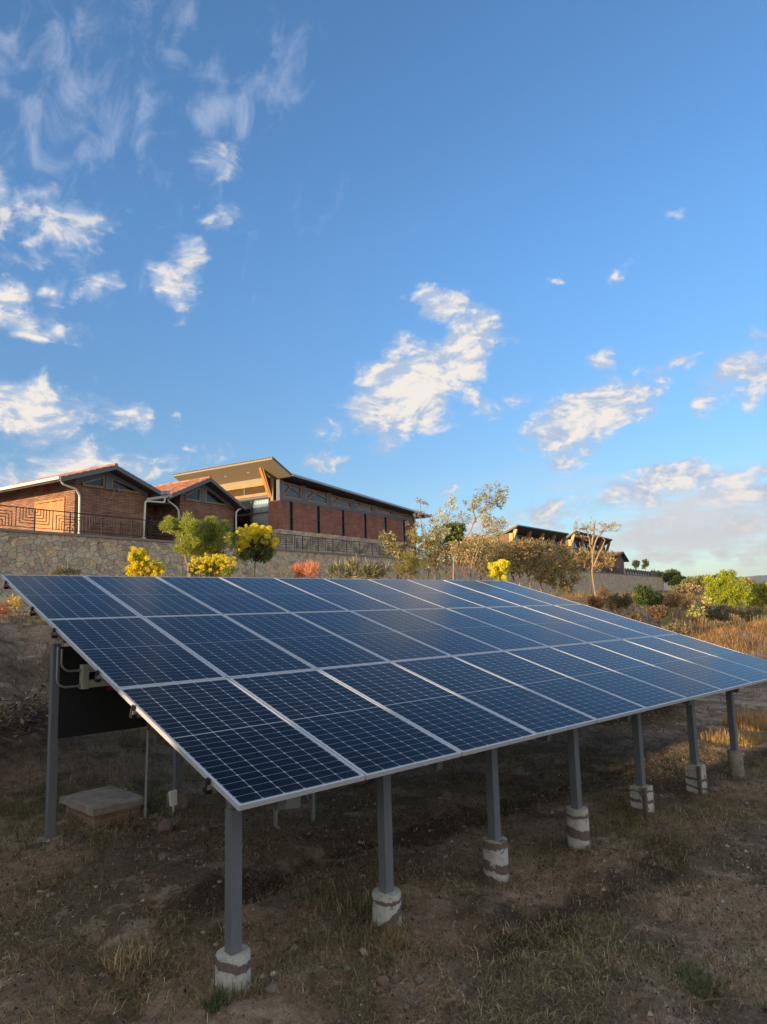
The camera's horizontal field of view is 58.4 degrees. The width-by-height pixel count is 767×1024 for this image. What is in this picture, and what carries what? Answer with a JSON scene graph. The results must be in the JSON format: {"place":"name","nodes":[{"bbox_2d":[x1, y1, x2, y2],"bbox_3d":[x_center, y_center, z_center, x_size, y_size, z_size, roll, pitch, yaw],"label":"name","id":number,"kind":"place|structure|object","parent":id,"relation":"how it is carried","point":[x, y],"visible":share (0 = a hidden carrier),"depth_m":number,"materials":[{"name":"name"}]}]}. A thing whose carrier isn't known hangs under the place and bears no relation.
{"place":"outdoors","nodes":[
{"label":"outdoors","id":0,"kind":"place"},
{"bbox_2d":[173,456,431,558],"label":"brick hall","id":1,"kind":"structure","parent":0,"point":[275,494],"depth_m":50.09,"materials":[{"name":"brick"}]},
{"bbox_2d":[283,482,301,499],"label":"window","id":2,"kind":"structure","parent":1,"relation":"in","point":[292,491],"depth_m":48.71,"materials":[{"name":"blue glass"}]},
{"bbox_2d":[306,488,327,504],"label":"window","id":3,"kind":"structure","parent":1,"relation":"in","point":[315,496],"depth_m":51.05,"materials":[{"name":"blue glass"}]},
{"bbox_2d":[0,590,766,1023],"bbox_3d":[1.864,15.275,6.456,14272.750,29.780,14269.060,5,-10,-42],"label":"ground","id":4,"kind":"structure","parent":0,"point":[714,708],"depth_m":6.19,"materials":[{"name":"soil"}]},
{"bbox_2d":[0,784,45,816],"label":"grass tussock","id":5,"kind":"object","parent":4,"relation":"on","point":[12,811],"depth_m":7.89,"materials":[{"name":"plant"}]},
{"bbox_2d":[0,684,48,742],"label":"brush pile","id":6,"kind":"object","parent":4,"relation":"on","point":[22,719],"visible":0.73,"depth_m":9.04,"materials":[{"name":"plant"}]},
{"bbox_2d":[60,785,143,828],"bbox_3d":[-3.215,3.476,7.846,0.858,0.447,0.615,-8,-10,42],"label":"inspection pit","id":7,"kind":"object","parent":4,"relation":"on","point":[96,806],"visible":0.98,"depth_m":7.68,"materials":[{"name":"concrete"}]},
{"bbox_2d":[95,932,157,979],"bbox_3d":[-1.774,3.094,4.828,0.520,0.204,0.473,5,-10,-42],"label":"grass tussock","id":8,"kind":"object","parent":4,"relation":"on","point":[116,962],"depth_m":4.79,"materials":[{"name":"plant"}]},
{"bbox_2d":[0,609,254,870],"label":"bank grass","id":9,"kind":"structure","parent":4,"relation":"on","point":[79,762],"depth_m":8.75,"materials":[{"name":"plant"}]},
{"bbox_2d":[124,546,165,576],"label":"flowering shrub","id":10,"kind":"object","parent":4,"relation":"on","point":[139,558],"visible":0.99,"depth_m":19.51,"materials":[{"name":"yellow plant"}]},
{"bbox_2d":[143,722,149,818],"bbox_3d":[-2.691,2.894,7.801,0.066,1.200,0.046,5,-10,-42],"label":"earth pipe","id":11,"kind":"object","parent":4,"relation":"on","point":[146,773],"visible":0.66,"depth_m":7.78,"materials":[{"name":"grey metal"}]},
{"bbox_2d":[158,510,205,576],"bbox_3d":[-6.431,1.581,21.852,1.554,3.221,1.719,-1,-7,-8],"label":"young tree","id":12,"kind":"object","parent":4,"relation":"on","point":[185,530],"visible":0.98,"depth_m":21.62,"materials":[{"name":"green plant"}]},
{"bbox_2d":[186,552,236,576],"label":"flowering shrub","id":13,"kind":"object","parent":4,"relation":"on","point":[221,562],"visible":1,"depth_m":20.03,"materials":[{"name":"yellow plant"}]},
{"bbox_2d":[196,986,234,1015],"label":"grass tussock","id":14,"kind":"object","parent":4,"relation":"on","point":[216,998],"depth_m":4.36,"materials":[{"name":"plant"}]},
{"bbox_2d":[192,515,241,576],"bbox_3d":[-5.522,1.581,22.510,1.669,3.131,1.532,-2,-7,0],"label":"young tree","id":15,"kind":"object","parent":4,"relation":"on","point":[215,531],"visible":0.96,"depth_m":22.21,"materials":[{"name":"green plant"}]},
{"bbox_2d":[200,970,264,1004],"bbox_3d":[-0.969,3.107,4.550,0.449,0.204,0.451,5,-10,-42],"label":"grass tussock","id":16,"kind":"object","parent":4,"relation":"on","point":[244,994],"depth_m":4.47,"materials":[{"name":"plant"}]},
{"bbox_2d":[233,523,279,577],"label":"flowering tree","id":17,"kind":"object","parent":4,"relation":"on","point":[261,542],"visible":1,"depth_m":23.60,"materials":[{"name":"yellow plant"}]},
{"bbox_2d":[273,793,314,826],"bbox_3d":[-1.021,3.299,7.877,0.565,0.600,0.180,5,-10,-42],"label":"junction box","id":18,"kind":"object","parent":4,"relation":"on","point":[292,803],"visible":0.3,"depth_m":7.78,"materials":[{"name":"grey plastic"}]},
{"bbox_2d":[297,877,358,908],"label":"grass tussock","id":19,"kind":"object","parent":4,"relation":"on","point":[317,890],"depth_m":5.98,"materials":[{"name":"plant"}]},
{"bbox_2d":[324,554,395,578],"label":"aloe clump","id":20,"kind":"object","parent":4,"relation":"on","point":[371,570],"visible":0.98,"depth_m":29.68,"materials":[{"name":"green plant"}]},
{"bbox_2d":[3,581,744,995],"bbox_3d":[0.965,2.501,10.097,10.664,3.190,5.646,5,-10,-42],"label":"panel rack","id":21,"kind":"object","parent":4,"relation":"on","point":[233,961],"visible":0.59,"depth_m":6.50,"materials":[{"name":"grey metal"}]},
{"bbox_2d":[1,575,140,621],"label":"solar panel","id":22,"kind":"object","parent":21,"relation":"attached to","point":[46,597],"visible":0.93,"depth_m":8.43,"materials":[{"name":"glass"}]},
{"bbox_2d":[58,646,150,738],"bbox_3d":[-2.953,1.976,7.779,1.360,0.969,0.041,5,-10,-42],"label":"backing board","id":23,"kind":"object","parent":21,"relation":"attached to","point":[95,710],"visible":0.36,"depth_m":7.50,"materials":[{"name":"metal"}]},
{"bbox_2d":[79,664,114,689],"bbox_3d":[-2.910,1.832,7.737,0.970,0.300,0.100,5,-10,-42],"label":"electrical isolator switch box","id":24,"kind":"object","parent":23,"relation":"attached to","point":[85,682],"visible":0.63,"depth_m":7.42,"materials":[{"name":"beige plastic"}]},
{"bbox_2d":[47,617,226,691],"bbox_3d":[-2.568,1.388,6.988,1.043,0.037,2.083,6,6,-42],"label":"solar panel","id":25,"kind":"object","parent":21,"relation":"attached to","point":[122,652],"visible":0.93,"depth_m":6.84,"materials":[{"name":"glass"}]},
{"bbox_2d":[84,576,220,616],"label":"solar panel","id":26,"kind":"object","parent":21,"relation":"attached to","point":[144,596],"visible":0.81,"depth_m":9.15,"materials":[{"name":"glass"}]},
{"bbox_2d":[157,576,289,614],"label":"solar panel","id":27,"kind":"object","parent":21,"relation":"attached to","point":[221,596],"visible":0.81,"depth_m":9.87,"materials":[{"name":"glass"}]},
{"bbox_2d":[143,615,315,678],"bbox_3d":[-1.783,1.466,7.695,1.043,0.035,2.083,6,6,-42],"label":"solar panel","id":28,"kind":"object","parent":21,"relation":"attached to","point":[228,648],"visible":0.81,"depth_m":7.56,"materials":[{"name":"glass"}]},
{"bbox_2d":[118,678,364,810],"bbox_3d":[-1.201,1.733,5.432,1.043,0.035,2.083,6,6,-42],"label":"solar panel","id":29,"kind":"object","parent":21,"relation":"on","point":[240,747],"visible":1,"depth_m":5.22,"materials":[{"name":"glass"}]},
{"bbox_2d":[220,577,347,612],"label":"solar panel","id":30,"kind":"object","parent":21,"relation":"attached to","point":[284,596],"visible":0.81,"depth_m":10.58,"materials":[{"name":"glass"}]},
{"bbox_2d":[224,613,388,669],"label":"solar panel","id":31,"kind":"object","parent":21,"relation":"attached to","point":[311,644],"visible":0.81,"depth_m":8.29,"materials":[{"name":"glass"}]},
{"bbox_2d":[276,578,399,610],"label":"solar panel","id":32,"kind":"object","parent":21,"relation":"attached to","point":[348,599],"visible":0.77,"depth_m":11.30,"materials":[{"name":"glass"}]},
{"bbox_2d":[229,669,461,779],"bbox_3d":[-0.416,1.812,6.139,1.043,0.035,2.083,6,6,-42],"label":"solar panel","id":33,"kind":"object","parent":21,"relation":"on","point":[367,738],"visible":0.93,"depth_m":5.96,"materials":[{"name":"glass"}]},
{"bbox_2d":[292,611,450,661],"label":"solar panel","id":34,"kind":"object","parent":21,"relation":"attached to","point":[384,642],"visible":0.81,"depth_m":9.01,"materials":[{"name":"glass"}]},
{"bbox_2d":[326,579,443,609],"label":"solar panel","id":35,"kind":"object","parent":21,"relation":"attached to","point":[388,595],"visible":0.81,"depth_m":12.00,"materials":[{"name":"glass"}]},
{"bbox_2d":[369,579,483,607],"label":"solar panel","id":36,"kind":"object","parent":21,"relation":"attached to","point":[431,595],"visible":0.83,"depth_m":12.73,"materials":[{"name":"glass"}]},
{"bbox_2d":[351,609,502,655],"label":"solar panel","id":37,"kind":"object","parent":21,"relation":"attached to","point":[434,635],"visible":0.81,"depth_m":9.72,"materials":[{"name":"glass"}]},
{"bbox_2d":[318,662,536,755],"bbox_3d":[0.369,1.889,6.847,1.043,0.038,2.083,6,6,-42],"label":"solar panel","id":38,"kind":"object","parent":21,"relation":"on","point":[465,727],"visible":0.93,"depth_m":6.68,"materials":[{"name":"glass"}]},
{"bbox_2d":[410,580,519,606],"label":"solar panel","id":39,"kind":"object","parent":21,"relation":"attached to","point":[477,597],"visible":0.81,"depth_m":13.43,"materials":[{"name":"glass"}]},
{"bbox_2d":[404,608,547,650],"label":"solar panel","id":40,"kind":"object","parent":21,"relation":"attached to","point":[494,636],"visible":0.81,"depth_m":10.43,"materials":[{"name":"glass"}]},
{"bbox_2d":[392,656,596,737],"bbox_3d":[1.153,1.968,7.556,1.043,0.035,2.083,6,6,-42],"label":"solar panel","id":41,"kind":"object","parent":21,"relation":"on","point":[539,715],"visible":0.93,"depth_m":7.41,"materials":[{"name":"glass"}]},
{"bbox_2d":[444,580,551,605],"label":"solar panel","id":42,"kind":"object","parent":21,"relation":"attached to","point":[502,594],"visible":0.84,"depth_m":14.15,"materials":[{"name":"glass"}]},
{"bbox_2d":[447,607,586,646],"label":"solar panel","id":43,"kind":"object","parent":21,"relation":"attached to","point":[528,630],"visible":0.81,"depth_m":11.15,"materials":[{"name":"glass"}]},
{"bbox_2d":[479,581,579,604],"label":"solar panel","id":44,"kind":"object","parent":21,"relation":"on","point":[533,594],"visible":0.8,"depth_m":14.85,"materials":[{"name":"glass"}]},
{"bbox_2d":[453,651,646,722],"bbox_3d":[1.941,2.048,8.264,1.043,0.036,2.083,6,6,-42],"label":"solar panel","id":45,"kind":"object","parent":21,"relation":"on","point":[599,705],"visible":0.93,"depth_m":8.13,"materials":[{"name":"glass"}]},
{"bbox_2d":[487,606,620,642],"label":"solar panel","id":46,"kind":"object","parent":21,"relation":"attached to","point":[579,632],"visible":0.84,"depth_m":11.86,"materials":[{"name":"glass"}]},
{"bbox_2d":[523,605,650,639],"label":"solar panel","id":47,"kind":"object","parent":21,"relation":"attached to","point":[605,627],"visible":0.87,"depth_m":12.58,"materials":[{"name":"glass"}]},
{"bbox_2d":[506,647,687,710],"bbox_3d":[2.724,2.127,8.971,1.043,0.035,2.083,6,6,-42],"label":"solar panel","id":48,"kind":"object","parent":21,"relation":"on","point":[639,692],"visible":0.93,"depth_m":8.85,"materials":[{"name":"glass"}]},
{"bbox_2d":[555,604,678,635],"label":"solar panel","id":49,"kind":"object","parent":21,"relation":"on","point":[629,623],"visible":0.84,"depth_m":13.29,"materials":[{"name":"glass"}]},
{"bbox_2d":[551,643,722,700],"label":"solar panel","id":50,"kind":"object","parent":21,"relation":"on","point":[684,686],"visible":0.93,"depth_m":9.56,"materials":[{"name":"glass"}]},
{"bbox_2d":[590,640,752,691],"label":"solar panel","id":51,"kind":"object","parent":21,"relation":"on","point":[724,682],"visible":0.93,"depth_m":10.29,"materials":[{"name":"glass"}]},
{"bbox_2d":[623,636,766,684],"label":"solar panel","id":52,"kind":"object","parent":21,"relation":"on","point":[743,672],"visible":0.92,"depth_m":11.02,"materials":[{"name":"glass"}]},
{"bbox_2d":[653,634,766,671],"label":"solar panel","id":53,"kind":"object","parent":21,"relation":"on","point":[757,663],"visible":0.89,"depth_m":11.89,"materials":[{"name":"glass"}]},
{"bbox_2d":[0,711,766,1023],"bbox_3d":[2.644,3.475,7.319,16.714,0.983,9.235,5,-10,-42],"label":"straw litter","id":54,"kind":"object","parent":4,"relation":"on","point":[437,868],"visible":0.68,"depth_m":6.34,"materials":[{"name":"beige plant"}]},
{"bbox_2d":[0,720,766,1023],"bbox_3d":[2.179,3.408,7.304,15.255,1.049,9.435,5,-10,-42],"label":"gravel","id":55,"kind":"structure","parent":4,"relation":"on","point":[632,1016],"depth_m":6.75,"materials":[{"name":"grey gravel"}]},
{"bbox_2d":[381,923,415,951],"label":"grass tussock","id":56,"kind":"object","parent":4,"relation":"on","point":[396,941],"depth_m":5.25,"materials":[{"name":"plant"}]},
{"bbox_2d":[378,526,427,579],"bbox_3d":[0.795,2.118,26.870,1.936,3.194,1.552,-1,-7,-3],"label":"thin tree","id":57,"kind":"object","parent":4,"relation":"on","point":[397,549],"visible":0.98,"depth_m":26.94,"materials":[{"name":"green plant"}]},
{"bbox_2d":[393,550,427,579],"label":"olive bush","id":58,"kind":"object","parent":4,"relation":"on","point":[409,563],"visible":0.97,"depth_m":23.82,"materials":[{"name":"green plant"}]},
{"bbox_2d":[405,497,436,579],"bbox_3d":[1.544,1.679,27.777,1.259,4.588,1.532,-3,-7,10],"label":"thin tree","id":59,"kind":"object","parent":4,"relation":"on","point":[420,513],"visible":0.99,"depth_m":27.95,"materials":[{"name":"green plant"}]},
{"bbox_2d":[420,494,458,579],"bbox_3d":[2.226,1.693,27.820,1.812,4.764,1.512,-3,-7,7],"label":"thin tree","id":60,"kind":"object","parent":4,"relation":"on","point":[432,537],"visible":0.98,"depth_m":27.96,"materials":[{"name":"green plant"}]},
{"bbox_2d":[417,540,466,579],"bbox_3d":[2.328,2.634,27.861,1.726,3.031,2.277,18,-20,-68],"label":"thicket bush","id":61,"kind":"object","parent":4,"relation":"on","point":[440,551],"visible":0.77,"depth_m":27.93,"materials":[{"name":"green plant"}]},
{"bbox_2d":[445,532,499,579],"bbox_3d":[3.524,2.780,26.840,2.292,4.040,1.534,-1,-7,-2],"label":"thicket bush","id":62,"kind":"object","parent":4,"relation":"on","point":[472,542],"visible":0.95,"depth_m":26.87,"materials":[{"name":"green plant"}]},
{"bbox_2d":[453,481,508,579],"bbox_3d":[3.774,1.509,26.710,2.537,5.413,1.507,-2,-7,1],"label":"leaning tree","id":63,"kind":"object","parent":4,"relation":"on","point":[500,497],"visible":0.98,"depth_m":26.94,"materials":[{"name":"green plant"}]},
{"bbox_2d":[471,506,509,579],"bbox_3d":[4.168,2.067,26.306,1.711,4.778,1.432,1,-8,-18],"label":"leaning tree","id":64,"kind":"object","parent":4,"relation":"on","point":[487,519],"visible":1,"depth_m":26.47,"materials":[{"name":"green plant"}]},
{"bbox_2d":[464,535,519,580],"bbox_3d":[4.417,2.954,28.809,2.712,4.242,1.667,-1,-7,-6],"label":"thicket bush","id":65,"kind":"object","parent":4,"relation":"on","point":[502,548],"visible":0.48,"depth_m":28.81,"materials":[{"name":"green plant"}]},
{"bbox_2d":[487,559,512,581],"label":"flowering shrub","id":66,"kind":"object","parent":4,"relation":"on","point":[499,568],"visible":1,"depth_m":23.54,"materials":[{"name":"yellow plant"}]},
{"bbox_2d":[499,537,540,585],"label":"brown tree","id":67,"kind":"object","parent":4,"relation":"on","point":[522,549],"visible":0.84,"depth_m":29.57,"materials":[{"name":"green plant"}]},
{"bbox_2d":[523,537,560,588],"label":"brown tree","id":68,"kind":"object","parent":4,"relation":"on","point":[546,569],"visible":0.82,"depth_m":30.67,"materials":[{"name":"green plant"}]},
{"bbox_2d":[535,542,584,593],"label":"brown tree","id":69,"kind":"object","parent":4,"relation":"on","point":[564,561],"visible":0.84,"depth_m":31.55,"materials":[{"name":"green plant"}]},
{"bbox_2d":[571,546,617,591],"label":"tree","id":70,"kind":"object","parent":4,"relation":"on","point":[608,560],"visible":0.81,"depth_m":49.72,"materials":[{"name":"brown plant"}]},
{"bbox_2d":[572,516,620,597],"bbox_3d":[11.832,3.328,37.737,3.020,6.377,1.594,-1,-7,-1],"label":"bare tree","id":71,"kind":"object","parent":4,"relation":"on","point":[593,528],"visible":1,"depth_m":37.96,"materials":[{"name":"beige plant"}]},
{"bbox_2d":[571,908,633,935],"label":"grass tussock","id":72,"kind":"object","parent":4,"relation":"on","point":[595,916],"depth_m":5.67,"materials":[{"name":"plant"}]},
{"bbox_2d":[603,592,633,613],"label":"scrub bush","id":73,"kind":"object","parent":4,"relation":"on","point":[615,602],"visible":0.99,"depth_m":35.62,"materials":[{"name":"brown plant"}]},
{"bbox_2d":[610,823,683,858],"bbox_3d":[2.861,3.596,7.486,0.655,0.201,0.664,5,-10,-42],"label":"grass tussock","id":74,"kind":"object","parent":4,"relation":"on","point":[651,833],"depth_m":7.50,"materials":[{"name":"plant"}]},
{"bbox_2d":[631,583,665,624],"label":"round bush","id":75,"kind":"object","parent":4,"relation":"on","point":[647,595],"visible":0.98,"depth_m":41.62,"materials":[{"name":"green plant"}]},
{"bbox_2d":[583,694,720,729],"bbox_3d":[5.513,3.932,15.871,7.411,1.486,3.657,5,-10,-42],"label":"brush pile","id":76,"kind":"object","parent":4,"relation":"on","point":[665,708],"visible":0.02,"depth_m":14.77,"materials":[{"name":"plant"}]},
{"bbox_2d":[545,589,766,633],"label":"grass","id":77,"kind":"structure","parent":4,"relation":"on","point":[694,596],"depth_m":58.06,"materials":[{"name":"plant"}]},
{"bbox_2d":[647,605,671,625],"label":"scrub bush","id":78,"kind":"object","parent":4,"relation":"on","point":[658,613],"visible":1,"depth_m":33.56,"materials":[{"name":"brown plant"}]},
{"bbox_2d":[557,594,766,693],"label":"meadow grass","id":79,"kind":"structure","parent":4,"relation":"on","point":[575,597],"depth_m":31.38,"materials":[{"name":"plant"}]},
{"bbox_2d":[661,622,692,635],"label":"scrub bush","id":80,"kind":"object","parent":4,"relation":"on","point":[678,627],"visible":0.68,"depth_m":29.65,"materials":[{"name":"beige plant"}]},
{"bbox_2d":[662,591,695,621],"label":"scrub bush","id":81,"kind":"object","parent":4,"relation":"on","point":[675,599],"visible":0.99,"depth_m":37.81,"materials":[{"name":"brown plant"}]},
{"bbox_2d":[649,886,714,926],"bbox_3d":[2.596,3.418,5.970,0.503,0.179,0.476,5,-10,-42],"label":"grass tussock","id":82,"kind":"object","parent":4,"relation":"on","point":[676,896],"depth_m":5.99,"materials":[{"name":"plant"}]},
{"bbox_2d":[668,583,699,599],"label":"skyline bush","id":83,"kind":"object","parent":4,"relation":"on","point":[689,588],"visible":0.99,"depth_m":74.53,"materials":[{"name":"beige plant"}]},
{"bbox_2d":[665,958,732,1004],"bbox_3d":[2.207,3.274,4.806,0.414,0.156,0.419,5,-10,-42],"label":"grass tussock","id":84,"kind":"object","parent":4,"relation":"on","point":[685,968],"depth_m":4.80,"materials":[{"name":"plant"}]},
{"bbox_2d":[683,595,714,632],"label":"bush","id":85,"kind":"object","parent":4,"relation":"on","point":[709,601],"visible":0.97,"depth_m":37.81,"materials":[{"name":"yellow plant"}]},
{"bbox_2d":[700,604,738,621],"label":"scrub bush","id":86,"kind":"object","parent":4,"relation":"on","point":[714,613],"visible":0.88,"depth_m":41.67,"materials":[{"name":"green plant"}]},
{"bbox_2d":[703,569,755,616],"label":"green tree","id":87,"kind":"object","parent":4,"relation":"on","point":[732,594],"visible":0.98,"depth_m":57.69,"materials":[{"name":"green plant"}]},
{"bbox_2d":[700,725,766,747],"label":"grass tussock","id":88,"kind":"object","parent":4,"relation":"on","point":[748,737],"depth_m":12.68,"materials":[{"name":"plant"}]},
{"bbox_2d":[720,701,766,731],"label":"grass tussock","id":89,"kind":"object","parent":4,"relation":"on","point":[756,721],"depth_m":14.29,"materials":[{"name":"plant"}]},
{"bbox_2d":[735,605,766,622],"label":"scrub bush","id":90,"kind":"object","parent":4,"relation":"on","point":[749,611],"visible":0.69,"depth_m":43.76,"materials":[{"name":"green plant"}]},
{"bbox_2d":[747,581,766,609],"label":"green tree","id":91,"kind":"object","parent":4,"relation":"on","point":[760,599],"visible":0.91,"depth_m":61.53,"materials":[{"name":"green plant"}]},
{"bbox_2d":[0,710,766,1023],"bbox_3d":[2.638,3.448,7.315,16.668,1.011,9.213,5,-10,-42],"label":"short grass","id":92,"kind":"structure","parent":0,"point":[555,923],"depth_m":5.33,"materials":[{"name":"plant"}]},
{"bbox_2d":[0,0,766,577],"label":"sky","id":93,"kind":"structure","parent":0,"point":[398,252],"materials":[{"name":"blue"}]},
{"bbox_2d":[464,524,568,567],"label":"garden pavilion","id":94,"kind":"structure","parent":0,"point":[517,531],"depth_m":90.23,"materials":[{"name":"brick"}]},
{"bbox_2d":[560,530,612,572],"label":"garden pavilion","id":95,"kind":"structure","parent":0,"point":[575,542],"depth_m":110.74,"materials":[{"name":"brick"}]},
{"bbox_2d":[688,619,766,659],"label":"berm grass","id":96,"kind":"structure","parent":0,"point":[758,624],"depth_m":30.20,"materials":[{"name":"plant"}]},
{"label":"terrace","id":97,"kind":"structure","parent":0,"visible":0},
{"bbox_2d":[0,463,169,538],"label":"brick cottage","id":98,"kind":"structure","parent":97,"relation":"on","point":[89,491],"depth_m":34.60,"materials":[{"name":"brown brick"}]},
{"bbox_2d":[35,501,62,531],"bbox_3d":[-16.580,0.471,34.034,2.312,1.930,0.032,-6,-9,32],"label":"timber door","id":99,"kind":"structure","parent":98,"relation":"in","point":[58,505],"depth_m":34.01,"materials":[{"name":"orange wood"}]},
{"bbox_2d":[146,500,170,538],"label":"entrance porch","id":100,"kind":"object","parent":97,"relation":"on","point":[149,510],"visible":0.21,"depth_m":41.95,"materials":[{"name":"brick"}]},
{"bbox_2d":[147,476,245,544],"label":"brick cottage","id":101,"kind":"structure","parent":97,"relation":"on","point":[201,498],"depth_m":42.44,"materials":[{"name":"brown brick"}]},
{"bbox_2d":[0,528,663,612],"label":"retaining wall","id":102,"kind":"structure","parent":97,"relation":"on","point":[28,552],"depth_m":35.85,"materials":[{"name":"stone"}]},
{"bbox_2d":[0,505,159,538],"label":"meander railing","id":103,"kind":"object","parent":102,"relation":"on","point":[70,522],"visible":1,"depth_m":32.01,"materials":[{"name":"metal"}]},
{"bbox_2d":[286,534,494,562],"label":"meander railing","id":104,"kind":"object","parent":102,"relation":"on","point":[337,546],"visible":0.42,"depth_m":49.22,"materials":[{"name":"metal"}]},
{"bbox_2d":[426,521,467,557],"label":"round conifer","id":105,"kind":"object","parent":97,"relation":"on","point":[458,529],"visible":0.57,"depth_m":73.52,"materials":[{"name":"green plant"}]},
{"bbox_2d":[606,551,628,573],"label":"tiled hut","id":106,"kind":"object","parent":97,"relation":"on","point":[621,557],"visible":0.12,"depth_m":129.81,"materials":[{"name":"brick"}]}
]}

